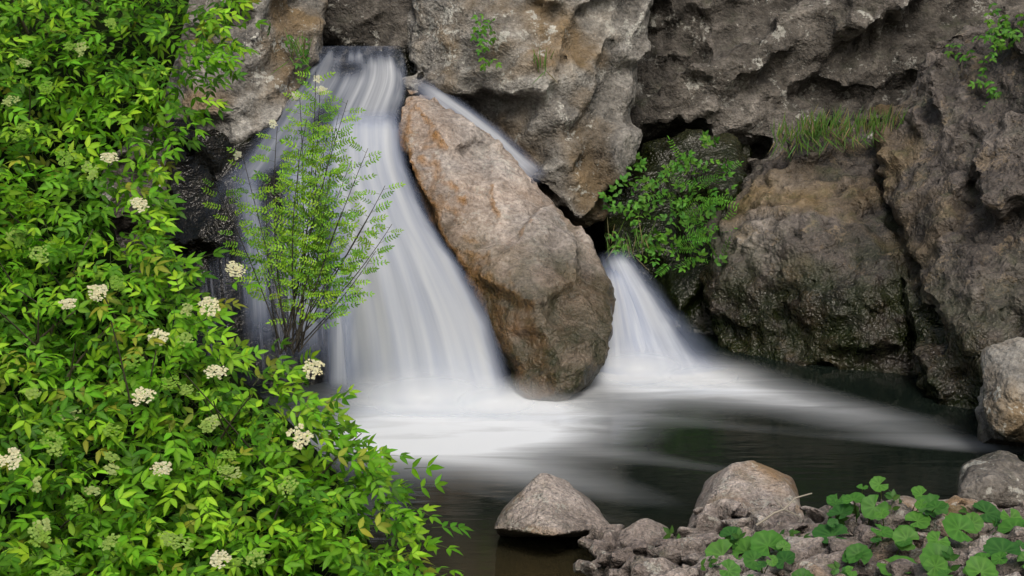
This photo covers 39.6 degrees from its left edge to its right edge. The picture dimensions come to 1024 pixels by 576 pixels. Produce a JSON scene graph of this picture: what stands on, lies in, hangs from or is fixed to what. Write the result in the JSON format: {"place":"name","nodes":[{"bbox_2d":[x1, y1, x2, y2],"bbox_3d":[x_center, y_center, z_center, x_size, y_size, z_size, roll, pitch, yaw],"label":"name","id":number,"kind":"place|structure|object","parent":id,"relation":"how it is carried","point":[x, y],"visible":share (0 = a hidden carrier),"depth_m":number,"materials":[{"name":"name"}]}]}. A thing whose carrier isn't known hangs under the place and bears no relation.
{"place":"outdoors","nodes":[
{"label":"outdoors","id":0,"kind":"place"},
{"bbox_2d":[165,0,327,143],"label":"rock","id":1,"kind":"object","parent":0,"point":[257,99],"visible":0.5,"depth_m":13.42,"materials":[{"name":"grey stone"}]},
{"bbox_2d":[323,0,411,51],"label":"rock","id":2,"kind":"object","parent":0,"point":[377,25],"visible":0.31,"depth_m":14.41,"materials":[{"name":"grey stone"}]},
{"bbox_2d":[328,117,504,405],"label":"water","id":3,"kind":"structure","parent":0,"point":[417,318],"depth_m":11.61,"materials":[{"name":"liquid"}]},
{"bbox_2d":[165,320,1023,575],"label":"pool water","id":4,"kind":"structure","parent":0,"point":[621,449],"depth_m":10.35,"materials":[{"name":"liquid"}]},
{"bbox_2d":[0,0,472,575],"bbox_3d":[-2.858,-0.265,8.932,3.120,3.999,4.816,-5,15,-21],"label":"elder bush","id":5,"kind":"object","parent":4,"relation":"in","point":[114,128],"visible":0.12,"depth_m":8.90,"materials":[{"name":"green plant"}]},
{"bbox_2d":[201,71,405,354],"bbox_3d":[-1.476,-0.530,9.965,1.353,1.955,0.723,-6,15,-23],"label":"rowan sapling","id":6,"kind":"object","parent":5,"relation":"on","point":[285,232],"depth_m":9.90,"materials":[{"name":"green plant"}]},
{"bbox_2d":[211,219,323,360],"bbox_3d":[-2.111,-0.091,12.101,1.501,1.600,1.325,0,14,0],"label":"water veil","id":7,"kind":"object","parent":4,"relation":"on","point":[289,297],"visible":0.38,"depth_m":11.95,"materials":[{"name":"white liquid"}]},
{"bbox_2d":[242,187,265,319],"bbox_3d":[-2.192,-0.232,12.181,0.324,1.310,1.396,-3,14,-13],"label":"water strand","id":8,"kind":"object","parent":7,"relation":"attached to","point":[258,307],"visible":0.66,"depth_m":12.13,"materials":[{"name":"liquid"}]},
{"bbox_2d":[329,184,351,387],"bbox_3d":[-1.467,-0.061,12.075,0.447,1.576,1.625,-2,14,-9],"label":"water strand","id":9,"kind":"object","parent":4,"relation":"on","point":[338,343],"visible":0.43,"depth_m":11.65,"materials":[{"name":"liquid"}]},
{"bbox_2d":[362,392,373,397],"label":"foam","id":10,"kind":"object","parent":4,"relation":"on","point":[367,394],"depth_m":10.97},
{"bbox_2d":[391,385,461,409],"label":"foam","id":11,"kind":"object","parent":4,"relation":"on","point":[426,397],"depth_m":10.91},
{"bbox_2d":[478,395,513,407],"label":"foam","id":12,"kind":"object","parent":4,"relation":"on","point":[495,401],"depth_m":10.82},
{"bbox_2d":[494,473,608,536],"bbox_3d":[0.243,1.348,8.730,0.698,0.367,0.886,0,14,0],"label":"rock","id":13,"kind":"object","parent":4,"relation":"on","point":[544,505],"visible":0.94,"depth_m":8.53,"materials":[{"name":"grey stone"}]},
{"bbox_2d":[615,359,664,378],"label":"foam","id":14,"kind":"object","parent":4,"relation":"on","point":[639,369],"depth_m":11.60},
{"bbox_2d":[602,129,752,334],"bbox_3d":[1.728,-0.527,14.337,1.768,2.011,2.996,0,14,0],"label":"crevice rock","id":15,"kind":"object","parent":4,"relation":"in","point":[678,295],"visible":0.38,"depth_m":13.97,"materials":[{"name":"grey stone"}]},
{"bbox_2d":[690,372,717,380],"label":"foam","id":16,"kind":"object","parent":4,"relation":"on","point":[703,376],"depth_m":11.41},
{"bbox_2d":[975,337,1023,446],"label":"edge rock","id":17,"kind":"object","parent":4,"relation":"in","point":[999,411],"visible":0.95,"depth_m":9.99,"materials":[{"name":"grey stone"}]},
{"bbox_2d":[601,256,711,375],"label":"water","id":18,"kind":"structure","parent":0,"point":[666,347],"depth_m":12.14,"materials":[{"name":"white liquid"}]},
{"bbox_2d":[603,499,1007,575],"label":"bank ground","id":19,"kind":"structure","parent":0,"point":[807,519],"depth_m":8.29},
{"bbox_2d":[598,518,670,575],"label":"rock","id":20,"kind":"object","parent":19,"relation":"on","point":[650,531],"visible":0.17,"depth_m":8.20,"materials":[{"name":"grey stone"}]},
{"bbox_2d":[687,460,804,527],"bbox_3d":[1.468,1.346,8.787,0.688,0.419,1.128,4,14,14],"label":"rock","id":21,"kind":"object","parent":19,"relation":"on","point":[748,484],"visible":0.57,"depth_m":8.74,"materials":[{"name":"grey stone"}]},
{"bbox_2d":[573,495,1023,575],"bbox_3d":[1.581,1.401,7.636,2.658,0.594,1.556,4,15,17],"label":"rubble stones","id":22,"kind":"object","parent":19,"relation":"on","point":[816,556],"visible":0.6,"depth_m":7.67,"materials":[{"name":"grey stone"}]},
{"bbox_2d":[756,493,811,525],"bbox_3d":[1.517,1.242,7.901,0.336,0.140,0.211,0,14,0],"label":"dry stick","id":23,"kind":"object","parent":22,"relation":"on","point":[771,514],"visible":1,"depth_m":7.88,"materials":[{"name":"beige wood"}]},
{"bbox_2d":[663,476,1023,575],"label":"leafy plants","id":24,"kind":"object","parent":19,"relation":"on","point":[936,555],"visible":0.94,"depth_m":7.38,"materials":[{"name":"green plant"}]},
{"bbox_2d":[886,496,916,510],"bbox_3d":[2.378,1.373,8.683,0.305,0.276,0.642,4,15,17],"label":"rock","id":25,"kind":"object","parent":19,"relation":"on","point":[909,501],"visible":0.17,"depth_m":8.54,"materials":[{"name":"beige stone"}]},
{"bbox_2d":[957,450,1023,507],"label":"rock","id":26,"kind":"object","parent":19,"relation":"on","point":[997,478],"visible":0.7,"depth_m":8.66,"materials":[{"name":"grey stone"}]},
{"label":"pool bed","id":27,"kind":"object","parent":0,"visible":0},
{"bbox_2d":[164,42,510,386],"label":"rock wall","id":28,"kind":"structure","parent":27,"relation":"on","point":[200,226],"depth_m":12.78,"materials":[{"name":"black stone"}]},
{"bbox_2d":[289,171,316,340],"bbox_3d":[-1.776,-0.216,12.195,0.378,1.554,1.720,-2,14,-10],"label":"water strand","id":29,"kind":"object","parent":28,"relation":"attached to","point":[310,329],"visible":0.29,"depth_m":12.00,"materials":[{"name":"liquid"}]},
{"bbox_2d":[246,52,401,197],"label":"water","id":30,"kind":"structure","parent":28,"relation":"on","point":[372,91],"depth_m":13.48,"materials":[{"name":"liquid"}]},
{"bbox_2d":[420,85,535,175],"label":"water","id":31,"kind":"structure","parent":28,"relation":"on","point":[445,101],"depth_m":13.61,"materials":[{"name":"liquid"}]},
{"bbox_2d":[398,90,615,401],"bbox_3d":[-0.006,-0.422,12.945,1.549,2.490,3.973,-6,15,-24],"label":"boulder","id":32,"kind":"object","parent":28,"relation":"on","point":[519,248],"visible":0.92,"depth_m":12.12,"materials":[{"name":"brown stone"}]},
{"bbox_2d":[97,0,1023,319],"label":"back wall","id":33,"kind":"structure","parent":27,"relation":"on","point":[749,72],"depth_m":15.14,"materials":[{"name":"grey stone"}]},
{"bbox_2d":[401,0,653,228],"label":"rock","id":34,"kind":"object","parent":33,"relation":"on","point":[573,135],"visible":0.68,"depth_m":13.79,"materials":[{"name":"grey stone"}]},
{"bbox_2d":[271,1,1023,276],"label":"rock plants","id":35,"kind":"object","parent":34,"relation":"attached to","point":[815,129],"visible":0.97,"depth_m":13.36,"materials":[{"name":"green plant"}]},
{"bbox_2d":[699,115,916,375],"bbox_3d":[3.072,-0.265,14.083,2.389,2.717,4.443,4,15,15],"label":"rock","id":36,"kind":"object","parent":27,"relation":"on","point":[808,273],"visible":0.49,"depth_m":12.61,"materials":[{"name":"grey stone"}]},
{"bbox_2d":[860,12,1023,408],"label":"rock","id":37,"kind":"object","parent":27,"relation":"on","point":[949,153],"visible":0.81,"depth_m":12.01,"materials":[{"name":"grey stone"}]}
]}

